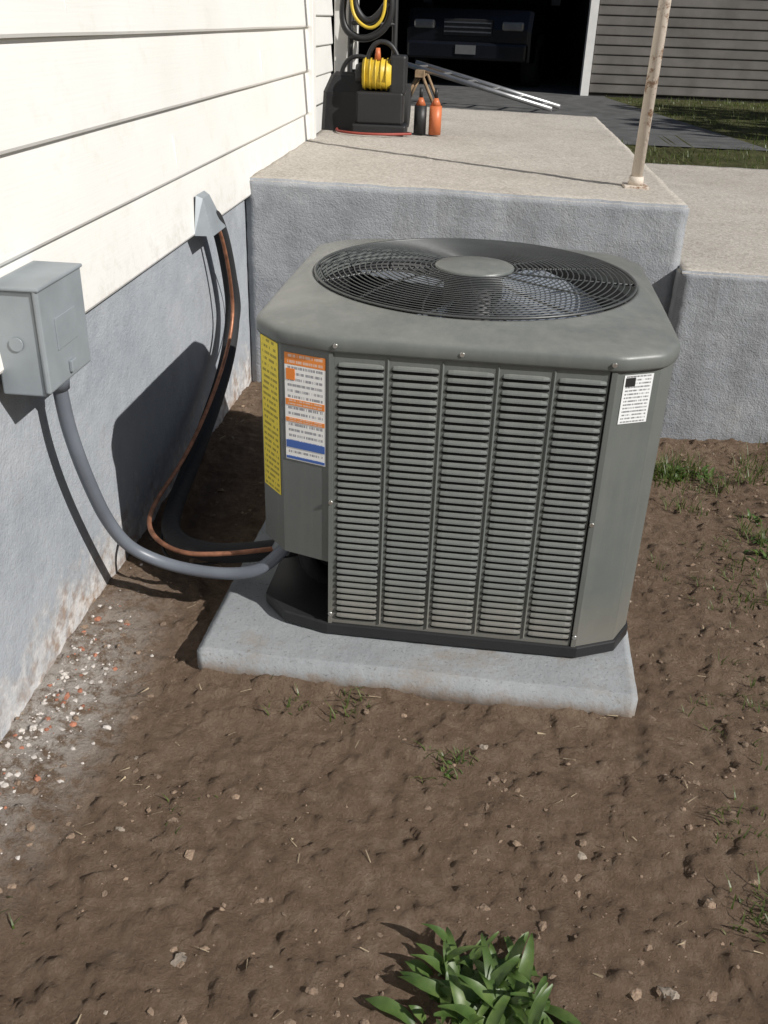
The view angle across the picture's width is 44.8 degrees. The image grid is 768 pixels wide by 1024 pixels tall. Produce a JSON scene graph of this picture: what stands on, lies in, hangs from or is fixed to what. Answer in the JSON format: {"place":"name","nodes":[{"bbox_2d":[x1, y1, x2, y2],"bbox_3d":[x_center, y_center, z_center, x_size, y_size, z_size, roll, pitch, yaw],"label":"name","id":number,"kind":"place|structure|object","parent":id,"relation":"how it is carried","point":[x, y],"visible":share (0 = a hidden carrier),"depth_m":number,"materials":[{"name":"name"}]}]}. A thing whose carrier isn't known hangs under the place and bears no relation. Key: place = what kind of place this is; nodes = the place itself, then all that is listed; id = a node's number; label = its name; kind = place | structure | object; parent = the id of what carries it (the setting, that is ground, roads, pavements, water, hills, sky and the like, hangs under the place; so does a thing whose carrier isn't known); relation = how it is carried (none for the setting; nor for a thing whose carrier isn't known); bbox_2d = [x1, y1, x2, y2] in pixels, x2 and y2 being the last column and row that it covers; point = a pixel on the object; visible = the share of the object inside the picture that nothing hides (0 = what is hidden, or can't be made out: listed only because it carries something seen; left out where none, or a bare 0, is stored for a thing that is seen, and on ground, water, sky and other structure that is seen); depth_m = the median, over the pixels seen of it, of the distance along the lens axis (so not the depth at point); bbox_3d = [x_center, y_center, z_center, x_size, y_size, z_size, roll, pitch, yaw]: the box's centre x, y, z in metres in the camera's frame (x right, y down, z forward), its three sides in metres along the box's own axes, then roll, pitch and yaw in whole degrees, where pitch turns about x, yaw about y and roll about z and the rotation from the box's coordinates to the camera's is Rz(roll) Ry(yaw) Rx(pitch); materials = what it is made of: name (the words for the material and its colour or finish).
{"place":"outdoors","nodes":[
{"label":"outdoors","id":0,"kind":"place"},
{"bbox_2d":[316,103,322,132],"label":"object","id":1,"kind":"structure","parent":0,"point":[319,107],"depth_m":7.22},
{"bbox_2d":[316,0,332,104],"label":"siding wing","id":2,"kind":"structure","parent":1,"relation":"attached to","point":[324,38],"depth_m":7.05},
{"bbox_2d":[0,97,767,1023],"bbox_3d":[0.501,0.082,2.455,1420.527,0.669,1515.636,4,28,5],"label":"ground","id":3,"kind":"structure","parent":0,"point":[216,735],"depth_m":1.92,"materials":[{"name":"brown soil"}]},
{"bbox_2d":[0,600,129,808],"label":"brick chips","id":4,"kind":"object","parent":3,"relation":"on","point":[72,723],"visible":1,"depth_m":2.17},
{"bbox_2d":[0,564,153,859],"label":"mortar debris","id":5,"kind":"object","parent":3,"relation":"on","point":[33,727],"visible":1,"depth_m":2.12,"materials":[{"name":"white concrete"}]},
{"bbox_2d":[0,200,252,740],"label":"foundation","id":6,"kind":"object","parent":3,"relation":"on","point":[141,381],"depth_m":2.50,"materials":[{"name":"grey concrete"}]},
{"bbox_3d":[-4.967,-0.735,-0.238,8.051,2.485,11.220,4,28,5],"label":"wall","id":7,"kind":"object","parent":6,"relation":"on","visible":0},
{"bbox_2d":[0,0,309,373],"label":"siding","id":8,"kind":"object","parent":7,"relation":"attached to","point":[102,102],"visible":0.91,"depth_m":2.45,"materials":[{"name":"plastic"}]},
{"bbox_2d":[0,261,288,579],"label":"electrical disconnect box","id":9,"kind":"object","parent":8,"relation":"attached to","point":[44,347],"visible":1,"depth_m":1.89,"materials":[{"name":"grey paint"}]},
{"bbox_2d":[31,268,90,393],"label":"door cover","id":10,"kind":"structure","parent":9,"relation":"in","point":[67,292],"depth_m":1.88,"materials":[{"name":"grey metal"}]},
{"bbox_2d":[195,191,225,235],"bbox_3d":[-0.576,-0.991,3.082,0.060,0.120,0.180,4,28,5],"label":"wall flashing","id":11,"kind":"object","parent":8,"relation":"attached to","point":[208,222],"depth_m":3.03,"materials":[{"name":"grey metal"}]},
{"bbox_2d":[161,210,297,562],"bbox_3d":[-0.534,-0.447,2.850,0.428,0.762,1.346,-7,29,-17],"label":"suction line insulation","id":12,"kind":"object","parent":7,"relation":"attached to","point":[174,535],"visible":0.66,"depth_m":2.94},
{"bbox_2d":[160,280,240,564],"bbox_3d":[-0.556,-0.456,2.903,0.357,0.763,1.377,-5,29,-13],"label":"control wire","id":13,"kind":"object","parent":12,"relation":"attached to","point":[168,556],"visible":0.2,"depth_m":2.62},
{"bbox_2d":[147,231,272,556],"bbox_3d":[-0.551,-0.443,2.775,0.438,0.666,1.232,-7,29,-17],"label":"liquid line copper","id":14,"kind":"object","parent":12,"relation":"attached to","point":[155,537],"visible":0.81,"depth_m":2.83,"materials":[{"name":"brown metal"}]},
{"bbox_2d":[307,0,315,138],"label":"corner board","id":15,"kind":"object","parent":7,"relation":"attached to","point":[311,33],"visible":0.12,"depth_m":4.77,"materials":[{"name":"white wood"}]},
{"bbox_2d":[20,433,713,1014],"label":"pebbles","id":16,"kind":"object","parent":3,"relation":"on","point":[666,991],"visible":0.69,"depth_m":1.60,"materials":[{"name":"stone"}]},
{"bbox_2d":[0,390,767,1023],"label":"soil clods","id":17,"kind":"object","parent":3,"relation":"on","point":[634,994],"visible":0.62,"depth_m":1.87,"materials":[{"name":"brown soil"}]},
{"bbox_2d":[0,434,767,945],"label":"grass tufts","id":18,"kind":"object","parent":3,"relation":"on","point":[712,484],"visible":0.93,"depth_m":2.83,"materials":[{"name":"green plant"}]},
{"bbox_2d":[0,416,767,1023],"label":"dry twigs","id":19,"kind":"object","parent":3,"relation":"on","point":[356,744],"visible":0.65,"depth_m":1.95,"materials":[{"name":"brown wood"}]},
{"bbox_2d":[196,519,637,716],"bbox_3d":[0.137,0.182,2.720,1.064,0.118,1.094,5,28,6],"label":"concrete pad","id":20,"kind":"object","parent":3,"relation":"on","point":[251,630],"visible":0.22,"depth_m":2.26,"materials":[{"name":"grey concrete"}]},
{"bbox_2d":[256,238,680,657],"bbox_3d":[0.213,-0.259,2.557,0.947,0.838,1.012,5,28,6],"label":"air conditioner","id":21,"kind":"object","parent":20,"relation":"on","point":[461,438],"visible":0.99,"depth_m":2.13,"materials":[{"name":"paint"}]},
{"bbox_2d":[245,106,689,381],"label":"concrete patio","id":22,"kind":"structure","parent":3,"relation":"on","point":[551,180],"depth_m":3.78,"materials":[{"name":"grey concrete"}]},
{"bbox_2d":[321,54,388,130],"bbox_3d":[-0.143,-2.385,5.296,0.400,0.391,0.240,4,28,5],"label":"tool bag","id":23,"kind":"object","parent":22,"relation":"on","point":[342,88],"visible":0.61,"depth_m":5.23,"materials":[{"name":"black fabric"}]},
{"bbox_2d":[335,127,411,135],"bbox_3d":[-0.092,-2.116,5.190,0.456,0.017,0.201,13,30,20],"label":"charging hose","id":24,"kind":"object","parent":22,"relation":"on","point":[366,133],"visible":0.97,"depth_m":5.12,"materials":[{"name":"red rubber"}]},
{"bbox_2d":[339,0,410,126],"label":"hand truck","id":25,"kind":"object","parent":22,"relation":"on","point":[361,18],"visible":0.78,"depth_m":5.31,"materials":[{"name":"black metal"}]},
{"bbox_2d":[352,39,407,132],"bbox_3d":[-0.016,-2.350,5.152,0.300,0.472,0.164,4,28,5],"label":"vacuum pump","id":26,"kind":"object","parent":22,"relation":"on","point":[381,111],"visible":0.99,"depth_m":5.11,"materials":[{"name":"yellow paint"}]},
{"bbox_2d":[622,0,671,189],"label":"metal porch post","id":27,"kind":"object","parent":22,"relation":"on","point":[636,179],"visible":1,"depth_m":3.76,"materials":[{"name":"metal"}]},
{"bbox_2d":[365,923,580,1023],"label":"leafy plant","id":28,"kind":"object","parent":3,"relation":"on","point":[493,988],"visible":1,"depth_m":1.54,"materials":[{"name":"green plant"}]},
{"bbox_2d":[331,0,767,102],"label":"detached garage","id":29,"kind":"structure","parent":3,"relation":"on","point":[715,50],"depth_m":12.73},
{"bbox_2d":[440,464,767,777],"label":"broadleaf weeds","id":30,"kind":"object","parent":3,"relation":"on","point":[705,470],"visible":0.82,"depth_m":3.19,"materials":[{"name":"green plant"}]},
{"bbox_2d":[645,163,767,442],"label":"concrete landing","id":31,"kind":"object","parent":3,"relation":"on","point":[718,319],"visible":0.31,"depth_m":3.84,"materials":[{"name":"grey concrete"}]},
{"bbox_2d":[331,62,767,150],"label":"driveway","id":32,"kind":"structure","parent":0,"point":[620,121],"depth_m":11.19,"materials":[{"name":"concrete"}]},
{"bbox_2d":[411,69,434,103],"bbox_3d":[0.441,-4.984,10.916,0.394,0.378,0.900,4,28,5],"label":"sawhorse","id":33,"kind":"object","parent":32,"relation":"on","point":[420,74],"visible":0.56,"depth_m":10.57,"materials":[{"name":"brown wood"}]},
{"bbox_2d":[408,60,560,111],"bbox_3d":[1.116,-4.880,10.651,1.784,0.435,0.456,12,30,19],"label":"extension ladder","id":34,"kind":"object","parent":32,"relation":"on","point":[495,89],"visible":0.96,"depth_m":10.60,"materials":[{"name":"metal"}]},
{"bbox_2d":[407,0,573,86],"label":"parked car","id":35,"kind":"object","parent":32,"relation":"on","point":[531,36],"visible":0.93,"depth_m":13.72,"materials":[{"name":"paint"}]},
{"bbox_2d":[606,93,767,169],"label":"lawn grass","id":36,"kind":"structure","parent":0,"point":[716,122],"depth_m":10.03,"materials":[{"name":"green plant"}]},
{"bbox_3d":[-0.235,-2.375,5.727,0.170,0.100,0.170,4,28,5],"label":"base","id":37,"kind":"object","parent":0,"visible":0},
{"bbox_2d":[334,0,358,71],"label":"shaft","id":38,"kind":"object","parent":37,"relation":"on","point":[340,45],"depth_m":5.46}
]}

